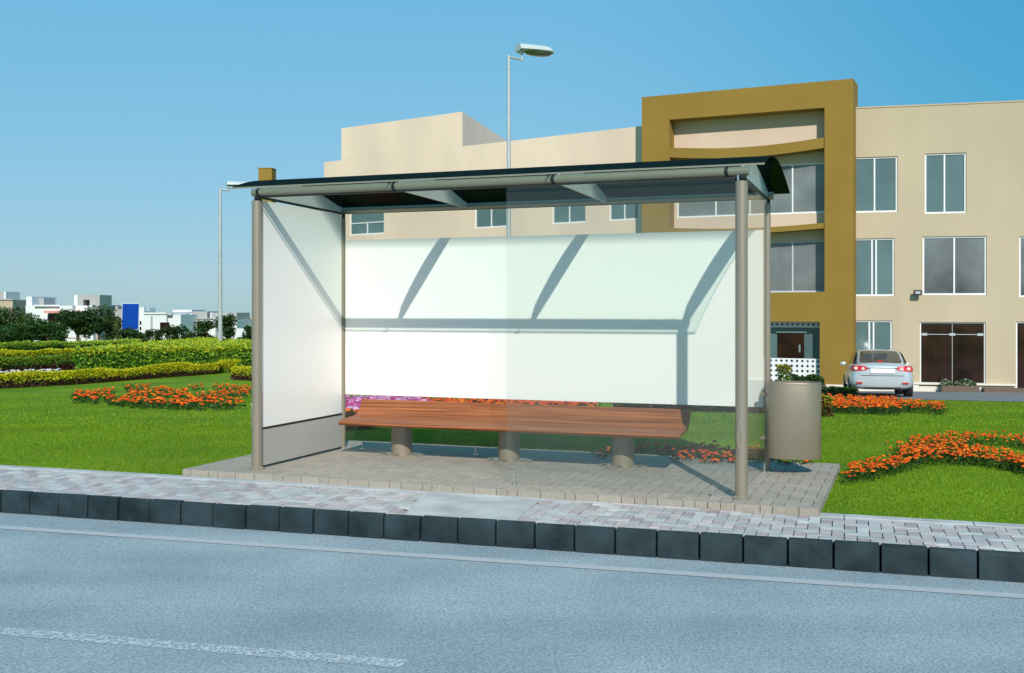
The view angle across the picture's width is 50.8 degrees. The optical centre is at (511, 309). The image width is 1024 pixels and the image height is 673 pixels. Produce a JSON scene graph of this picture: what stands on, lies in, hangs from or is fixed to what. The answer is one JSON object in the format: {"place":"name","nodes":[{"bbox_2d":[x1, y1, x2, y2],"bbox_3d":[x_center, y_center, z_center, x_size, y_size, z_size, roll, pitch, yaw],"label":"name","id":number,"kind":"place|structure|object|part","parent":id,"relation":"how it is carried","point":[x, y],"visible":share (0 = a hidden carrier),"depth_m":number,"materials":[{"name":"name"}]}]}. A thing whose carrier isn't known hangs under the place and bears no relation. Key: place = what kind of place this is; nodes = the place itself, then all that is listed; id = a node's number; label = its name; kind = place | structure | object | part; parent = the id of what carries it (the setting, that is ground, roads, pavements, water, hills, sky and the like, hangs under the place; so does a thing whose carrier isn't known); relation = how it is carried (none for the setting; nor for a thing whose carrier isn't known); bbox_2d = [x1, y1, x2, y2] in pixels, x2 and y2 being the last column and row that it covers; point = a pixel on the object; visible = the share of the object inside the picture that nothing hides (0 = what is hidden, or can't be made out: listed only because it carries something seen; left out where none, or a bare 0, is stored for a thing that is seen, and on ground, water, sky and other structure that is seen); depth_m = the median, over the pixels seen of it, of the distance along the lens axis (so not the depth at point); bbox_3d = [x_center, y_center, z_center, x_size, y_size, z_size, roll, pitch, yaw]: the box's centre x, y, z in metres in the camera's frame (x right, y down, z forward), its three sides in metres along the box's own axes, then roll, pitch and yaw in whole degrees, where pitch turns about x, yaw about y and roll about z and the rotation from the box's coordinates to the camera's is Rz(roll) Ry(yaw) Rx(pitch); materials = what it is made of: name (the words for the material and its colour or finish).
{"place":"outdoors","nodes":[
{"label":"outdoors","id":0,"kind":"place"},
{"bbox_2d":[112,318,122,338],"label":"tree","id":1,"kind":"object","parent":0,"point":[117,325],"visible":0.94,"depth_m":123.77,"materials":[{"name":"green plant"}]},
{"bbox_2d":[0,512,1023,672],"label":"road","id":2,"kind":"structure","parent":0,"point":[427,615],"depth_m":6.20,"materials":[{"name":"grey asphalt"}]},
{"bbox_2d":[0,627,406,667],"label":"lane line marking","id":3,"kind":"object","parent":2,"relation":"on","point":[228,647],"visible":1,"depth_m":5.53,"materials":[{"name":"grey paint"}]},
{"bbox_2d":[0,489,1023,582],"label":"kerb","id":4,"kind":"structure","parent":2,"relation":"on","point":[904,559],"depth_m":7.80,"materials":[{"name":"concrete"}]},
{"bbox_2d":[0,525,1023,597],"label":"edge line marking","id":5,"kind":"object","parent":2,"relation":"on","point":[883,586],"visible":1,"depth_m":7.36,"materials":[{"name":"grey paint"}]},
{"bbox_2d":[0,468,1023,551],"bbox_3d":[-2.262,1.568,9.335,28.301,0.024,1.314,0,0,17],"label":"pavement","id":6,"kind":"structure","parent":0,"point":[573,513],"depth_m":8.32,"materials":[{"name":"grey stone"}]},
{"bbox_2d":[405,493,540,520],"bbox_3d":[-0.362,1.573,8.540,1.096,0.035,0.928,0,0,17],"label":"concrete patch","id":7,"kind":"object","parent":6,"relation":"on","point":[467,506],"visible":0.77,"depth_m":8.49,"materials":[{"name":"grey concrete"}]},
{"bbox_2d":[0,465,1023,529],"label":"pavement edging","id":8,"kind":"object","parent":6,"relation":"on","point":[857,517],"visible":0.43,"depth_m":9.20,"materials":[{"name":"concrete"}]},
{"bbox_2d":[0,341,1023,523],"bbox_3d":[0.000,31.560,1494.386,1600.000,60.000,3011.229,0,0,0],"label":"lawn","id":9,"kind":"structure","parent":0,"point":[206,381],"depth_m":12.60,"materials":[{"name":"plant"}]},
{"bbox_2d":[0,292,25,320],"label":"house","id":10,"kind":"structure","parent":9,"relation":"on","point":[9,299],"depth_m":177.00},
{"bbox_2d":[0,322,31,342],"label":"bush","id":11,"kind":"object","parent":9,"relation":"on","point":[9,333],"visible":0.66,"depth_m":118.06,"materials":[{"name":"green plant"}]},
{"bbox_2d":[0,306,39,341],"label":"tree","id":12,"kind":"object","parent":9,"relation":"on","point":[19,318],"visible":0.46,"depth_m":127.78,"materials":[{"name":"green plant"}]},
{"bbox_2d":[13,324,46,342],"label":"bush","id":13,"kind":"object","parent":9,"relation":"on","point":[33,339],"visible":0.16,"depth_m":119.47,"materials":[{"name":"green plant"}]},
{"bbox_2d":[0,368,61,372],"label":"flower bed","id":14,"kind":"object","parent":9,"relation":"on","point":[10,371],"visible":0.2,"depth_m":48.79,"materials":[{"name":"white plant"}]},
{"bbox_2d":[0,348,75,356],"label":"hedge","id":15,"kind":"object","parent":9,"relation":"on","point":[5,352],"visible":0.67,"depth_m":70.50,"materials":[{"name":"yellow plant"}]},
{"bbox_2d":[0,353,78,370],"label":"hedge","id":16,"kind":"object","parent":9,"relation":"on","point":[65,361],"visible":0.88,"depth_m":53.21,"materials":[{"name":"green plant"}]},
{"bbox_2d":[25,318,71,341],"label":"bush","id":17,"kind":"object","parent":9,"relation":"on","point":[40,328],"visible":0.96,"depth_m":117.15,"materials":[{"name":"green plant"}]},
{"bbox_2d":[26,295,112,340],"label":"house","id":18,"kind":"structure","parent":9,"relation":"on","point":[47,308],"depth_m":165.50,"materials":[{"name":"white paint"}]},
{"bbox_2d":[48,314,55,322],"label":"window","id":19,"kind":"structure","parent":18,"relation":"in","point":[51,317],"depth_m":164.91,"materials":[{"name":"black glass"}]},
{"bbox_2d":[0,338,142,350],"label":"hedge","id":20,"kind":"object","parent":9,"relation":"on","point":[25,345],"visible":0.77,"depth_m":91.65,"materials":[{"name":"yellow plant"}]},
{"bbox_2d":[54,308,100,340],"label":"tree","id":21,"kind":"object","parent":9,"relation":"on","point":[79,322],"visible":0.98,"depth_m":125.06,"materials":[{"name":"green plant"}]},
{"bbox_2d":[81,304,116,339],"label":"tree","id":22,"kind":"object","parent":9,"relation":"on","point":[107,311],"visible":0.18,"depth_m":133.24,"materials":[{"name":"green plant"}]},
{"bbox_2d":[0,362,222,388],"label":"hedge","id":23,"kind":"object","parent":9,"relation":"on","point":[28,378],"visible":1,"depth_m":42.19,"materials":[{"name":"yellow plant"}]},
{"bbox_2d":[100,314,123,339],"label":"tree","id":24,"kind":"object","parent":9,"relation":"on","point":[106,323],"visible":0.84,"depth_m":127.45,"materials":[{"name":"green plant"}]},
{"bbox_2d":[112,301,138,339],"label":"house","id":25,"kind":"structure","parent":9,"relation":"on","point":[118,312],"depth_m":172.00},
{"bbox_2d":[121,303,139,329],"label":"blue sign","id":26,"kind":"object","parent":9,"relation":"on","point":[130,314],"visible":0.8,"depth_m":133.99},
{"bbox_2d":[110,327,152,341],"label":"tree","id":27,"kind":"object","parent":9,"relation":"on","point":[129,332],"visible":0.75,"depth_m":127.46,"materials":[{"name":"green plant"}]},
{"bbox_2d":[144,329,154,340],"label":"bush","id":28,"kind":"object","parent":9,"relation":"on","point":[148,333],"visible":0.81,"depth_m":121.90,"materials":[{"name":"green plant"}]},
{"bbox_2d":[152,329,164,340],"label":"bush","id":29,"kind":"object","parent":9,"relation":"on","point":[158,334],"visible":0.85,"depth_m":121.84,"materials":[{"name":"green plant"}]},
{"bbox_2d":[69,383,251,410],"bbox_3d":[-9.956,2.336,29.937,5.722,1.063,18.448,0,0,-12],"label":"flower bed","id":30,"kind":"object","parent":9,"relation":"on","point":[190,399],"visible":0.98,"depth_m":25.85,"materials":[{"name":"orange plant"}]},
{"bbox_2d":[73,336,251,369],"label":"hedge","id":31,"kind":"object","parent":9,"relation":"on","point":[203,350],"visible":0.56,"depth_m":57.02,"materials":[{"name":"green plant"}]},
{"bbox_2d":[139,307,196,339],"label":"house","id":32,"kind":"structure","parent":9,"relation":"on","point":[150,318],"depth_m":150.00,"materials":[{"name":"white paint"}]},
{"bbox_2d":[160,322,169,329],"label":"window","id":33,"kind":"structure","parent":32,"relation":"in","point":[162,324],"depth_m":149.94,"materials":[{"name":"brown glass"}]},
{"bbox_2d":[162,324,181,339],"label":"bush","id":34,"kind":"object","parent":9,"relation":"on","point":[170,332],"visible":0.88,"depth_m":121.88,"materials":[{"name":"green plant"}]},
{"bbox_2d":[171,324,205,338],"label":"bush","id":35,"kind":"object","parent":9,"relation":"on","point":[187,334],"visible":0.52,"depth_m":121.66,"materials":[{"name":"green plant"}]},
{"bbox_2d":[192,319,217,337],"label":"tree","id":36,"kind":"object","parent":9,"relation":"on","point":[207,325],"visible":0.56,"depth_m":123.59,"materials":[{"name":"green plant"}]},
{"bbox_2d":[173,310,251,339],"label":"house","id":37,"kind":"structure","parent":9,"relation":"on","point":[243,319],"depth_m":160.83,"materials":[{"name":"white paint"}]},
{"bbox_2d":[214,313,237,338],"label":"tree","id":38,"kind":"object","parent":9,"relation":"on","point":[229,320],"visible":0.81,"depth_m":125.28,"materials":[{"name":"green plant"}]},
{"bbox_2d":[218,359,240,372],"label":"shrub","id":39,"kind":"object","parent":9,"relation":"on","point":[228,364],"visible":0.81,"depth_m":51.39,"materials":[{"name":"yellow plant"}]},
{"bbox_2d":[218,181,245,340],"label":"street lamp","id":40,"kind":"object","parent":9,"relation":"on","point":[229,184],"visible":0.64,"depth_m":67.91,"materials":[{"name":"grey metal"}]},
{"bbox_2d":[234,328,245,336],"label":"garden wall","id":41,"kind":"structure","parent":9,"relation":"on","point":[239,331],"depth_m":135.00,"materials":[{"name":"white paint"}]},
{"bbox_2d":[230,365,251,380],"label":"shrub","id":42,"kind":"object","parent":9,"relation":"on","point":[242,373],"visible":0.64,"depth_m":44.12,"materials":[{"name":"yellow plant"}]},
{"bbox_2d":[238,325,251,339],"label":"bush","id":43,"kind":"object","parent":9,"relation":"on","point":[247,329],"visible":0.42,"depth_m":117.36,"materials":[{"name":"green plant"}]},
{"bbox_2d":[258,168,276,202],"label":"ochre pylon","id":44,"kind":"object","parent":9,"relation":"on","point":[266,173],"visible":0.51,"depth_m":52.01,"materials":[{"name":"yellow paint"}]},
{"bbox_2d":[346,395,430,409],"bbox_3d":[-2.400,1.840,20.631,2.086,0.777,9.226,0,0,-6],"label":"flower bed","id":45,"kind":"object","parent":9,"relation":"on","point":[354,402],"visible":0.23,"depth_m":20.08,"materials":[{"name":"pink plant"}]},
{"bbox_2d":[346,397,601,430],"bbox_3d":[-0.503,1.766,18.787,4.383,0.699,8.157,0,0,0],"label":"flower bed","id":46,"kind":"object","parent":9,"relation":"on","point":[350,412],"visible":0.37,"depth_m":19.61,"materials":[{"name":"orange plant"}]},
{"bbox_2d":[507,43,553,235],"bbox_3d":[0.463,-2.295,28.266,1.413,9.310,0.501,0,0,-26],"label":"street lamp","id":47,"kind":"object","parent":9,"relation":"on","point":[535,50],"visible":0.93,"depth_m":27.98,"materials":[{"name":"grey metal"}]},
{"bbox_2d":[496,464,832,513],"bbox_3d":[0.046,1.575,10.281,5.740,0.131,2.500,0,0,20],"label":"platform bed","id":48,"kind":"object","parent":9,"relation":"on","point":[707,503],"visible":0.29,"depth_m":8.77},
{"bbox_2d":[183,440,839,517],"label":"paved platform","id":49,"kind":"structure","parent":48,"relation":"on","point":[661,480],"depth_m":9.72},
{"bbox_2d":[232,156,789,499],"bbox_3d":[-0.009,0.116,10.019,4.860,2.768,1.826,0,0,20],"label":"bus shelter","id":50,"kind":"object","parent":49,"relation":"on","point":[678,318],"visible":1,"depth_m":10.62,"materials":[{"name":"white glass"}]},
{"bbox_2d":[760,381,820,459],"bbox_3d":[2.551,1.010,9.863,0.541,0.690,0.326,0,0,8],"label":"litter bin","id":51,"kind":"object","parent":50,"relation":"attached to","point":[793,420],"visible":1,"depth_m":9.71,"materials":[{"name":"beige metal"}]},
{"bbox_2d":[338,399,690,468],"bbox_3d":[-0.032,1.223,10.556,3.490,0.554,0.539,0,0,20],"label":"bench","id":52,"kind":"object","parent":49,"relation":"on","point":[623,427],"visible":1,"depth_m":10.57,"materials":[{"name":"brown wood"}]},
{"bbox_2d":[324,79,1023,391],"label":"office building","id":53,"kind":"structure","parent":9,"relation":"on","point":[879,214],"depth_m":36.91,"materials":[{"name":"beige paint"}]},
{"bbox_2d":[350,213,383,234],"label":"window frame","id":54,"kind":"structure","parent":53,"relation":"in","point":[360,224],"depth_m":48.92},
{"bbox_2d":[475,209,506,227],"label":"window frame","id":55,"kind":"structure","parent":53,"relation":"in","point":[489,218],"depth_m":44.75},
{"bbox_2d":[553,206,585,223],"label":"window frame","id":56,"kind":"structure","parent":53,"relation":"in","point":[575,214],"depth_m":42.47,"materials":[{"name":"glass"}]},
{"bbox_2d":[610,204,638,220],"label":"window frame","id":57,"kind":"structure","parent":53,"relation":"in","point":[617,212],"depth_m":41.00,"materials":[{"name":"glass"}]},
{"bbox_2d":[677,162,824,217],"bbox_3d":[8.530,-4.236,38.587,5.365,1.754,0.085,0,0,25],"label":"window frame","id":58,"kind":"structure","parent":53,"relation":"in","point":[805,181],"depth_m":37.96,"materials":[{"name":"glass"}]},
{"bbox_2d":[776,331,806,376],"bbox_3d":[9.806,1.674,37.789,1.063,1.792,0.056,0,0,25],"label":"entrance door","id":59,"kind":"structure","parent":53,"relation":"in","point":[790,344],"depth_m":37.79,"materials":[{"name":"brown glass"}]},
{"bbox_2d":[771,240,824,291],"bbox_3d":[8.530,-1.496,38.587,5.365,1.799,0.085,0,0,25],"label":"window frame","id":60,"kind":"structure","parent":53,"relation":"in","point":[796,266],"depth_m":37.85,"materials":[{"name":"grey glass"}]},
{"bbox_2d":[856,320,891,349],"bbox_3d":[12.315,1.433,36.971,1.371,2.098,0.085,0,0,14],"label":"window frame","id":61,"kind":"structure","parent":53,"relation":"in","point":[870,334],"depth_m":36.93,"materials":[{"name":"glass"}]},
{"bbox_2d":[856,238,893,295],"bbox_3d":[12.400,-1.442,36.950,1.335,1.969,0.085,0,0,14],"label":"window frame","id":62,"kind":"structure","parent":53,"relation":"in","point":[875,256],"depth_m":36.91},
{"bbox_2d":[856,156,896,212],"bbox_3d":[12.454,-4.268,36.937,1.429,1.895,0.085,0,0,14],"label":"window frame","id":63,"kind":"structure","parent":53,"relation":"in","point":[876,177],"depth_m":36.91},
{"bbox_2d":[913,290,921,294],"bbox_3d":[13.695,-0.561,36.398,0.260,0.180,0.279,0,0,14],"label":"floodlight","id":64,"kind":"object","parent":53,"relation":"attached to","point":[917,292],"visible":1,"depth_m":36.27,"materials":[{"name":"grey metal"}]},
{"bbox_2d":[925,153,965,213],"bbox_3d":[14.636,-4.252,36.409,1.313,2.030,0.085,0,0,14],"label":"window frame","id":65,"kind":"structure","parent":53,"relation":"in","point":[945,173],"depth_m":36.40,"materials":[{"name":"glass"}]},
{"bbox_2d":[920,322,984,382],"bbox_3d":[14.853,1.472,36.355,2.065,2.081,0.080,0,0,14],"label":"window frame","id":66,"kind":"structure","parent":53,"relation":"in","point":[935,350],"depth_m":36.35,"materials":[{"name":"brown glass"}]},
{"bbox_2d":[923,236,985,294],"bbox_3d":[14.911,-1.472,36.343,2.014,1.972,0.085,0,0,14],"label":"window frame","id":67,"kind":"structure","parent":53,"relation":"in","point":[952,265],"depth_m":36.32,"materials":[{"name":"grey glass"}]},
{"bbox_2d":[1016,322,1023,387],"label":"window frame","id":68,"kind":"structure","parent":53,"relation":"in","point":[1019,325],"depth_m":35.85,"materials":[{"name":"white metal"}]},
{"bbox_2d":[1019,237,1023,296],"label":"window frame","id":69,"kind":"structure","parent":53,"relation":"in","point":[1021,239],"depth_m":35.83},
{"bbox_2d":[612,403,763,412],"bbox_3d":[3.514,1.771,21.255,3.486,0.597,0.971,0,0,26],"label":"hedge","id":70,"kind":"object","parent":9,"relation":"on","point":[704,408],"visible":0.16,"depth_m":21.08,"materials":[{"name":"green plant"}]},
{"bbox_2d":[589,440,813,464],"bbox_3d":[1.904,1.494,11.085,2.248,0.174,1.366,0,0,5],"label":"flower bed","id":71,"kind":"object","parent":9,"relation":"on","point":[708,452],"visible":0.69,"depth_m":10.96,"materials":[{"name":"orange plant"}]},
{"bbox_2d":[776,364,791,380],"bbox_3d":[9.252,2.405,36.641,0.677,1.130,0.513,0,0,37],"label":"shrub","id":72,"kind":"object","parent":9,"relation":"on","point":[784,369],"visible":0.59,"depth_m":36.57,"materials":[{"name":"green plant"}]},
{"bbox_2d":[821,394,834,416],"bbox_3d":[5.365,1.712,19.190,0.596,0.420,0.828,0,0,0],"label":"shrub","id":73,"kind":"object","parent":9,"relation":"on","point":[827,400],"visible":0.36,"depth_m":18.96,"materials":[{"name":"green plant"}]},
{"bbox_2d":[821,386,858,396],"bbox_3d":[9.256,2.367,31.225,0.489,0.479,3.605,0,0,-14],"label":"hedge","id":74,"kind":"object","parent":9,"relation":"on","point":[836,390],"visible":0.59,"depth_m":30.86,"materials":[{"name":"green plant"}]},
{"bbox_2d":[822,393,950,415],"bbox_3d":[7.686,2.024,23.352,3.016,0.662,8.622,0,0,16],"label":"flower bed","id":75,"kind":"object","parent":9,"relation":"on","point":[867,404],"visible":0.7,"depth_m":20.48,"materials":[{"name":"orange plant"}]},
{"bbox_2d":[835,430,1023,484],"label":"flower bed","id":76,"kind":"object","parent":9,"relation":"on","point":[924,449],"visible":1,"depth_m":10.83,"materials":[{"name":"orange plant"}]},
{"bbox_2d":[982,387,1023,391],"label":"entrance steps","id":77,"kind":"structure","parent":9,"relation":"on","point":[991,389],"depth_m":35.41,"materials":[{"name":"brown stone"}]},
{"bbox_2d":[657,532,977,577],"bbox_3d":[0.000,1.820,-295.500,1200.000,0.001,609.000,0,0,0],"label":"ground","id":78,"kind":"structure","parent":0,"point":[833,556],"depth_m":7.93,"materials":[{"name":"grey concrete"}]},
{"bbox_2d":[838,391,1023,401],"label":"drive","id":79,"kind":"structure","parent":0,"point":[998,396],"depth_m":31.78,"materials":[{"name":"asphalt"}]},
{"bbox_2d":[790,373,825,388],"bbox_3d":[10.043,2.637,36.654,1.192,0.926,0.543,0,0,25],"label":"hedge","id":80,"kind":"object","parent":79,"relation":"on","point":[810,377],"visible":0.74,"depth_m":36.52,"materials":[{"name":"green plant"}]},
{"bbox_2d":[840,349,913,396],"bbox_3d":[10.893,1.879,32.229,2.009,1.372,4.557,0,-3,14],"label":"parked car","id":81,"kind":"object","parent":79,"relation":"on","point":[881,369],"visible":0.95,"depth_m":30.21,"materials":[{"name":"silver metal"}]},
{"bbox_3d":[10.162,1.431,32.182,0.153,0.391,2.400,0,-3,15],"label":"side window","id":82,"kind":"part","parent":81,"relation":"part of","materials":[{"name":"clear glass"}]},
{"bbox_3d":[10.561,1.356,30.943,1.143,0.303,0.834,0,0,14],"label":"rear window","id":83,"kind":"part","parent":81,"relation":"part of","materials":[{"name":"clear glass"}]},
{"bbox_2d":[940,377,979,391],"bbox_3d":[14.888,2.688,35.848,1.170,0.823,0.534,0,0,14],"label":"planter","id":84,"kind":"object","parent":79,"relation":"on","point":[950,386],"visible":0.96,"depth_m":35.69,"materials":[{"name":"brown stone"}]}
]}

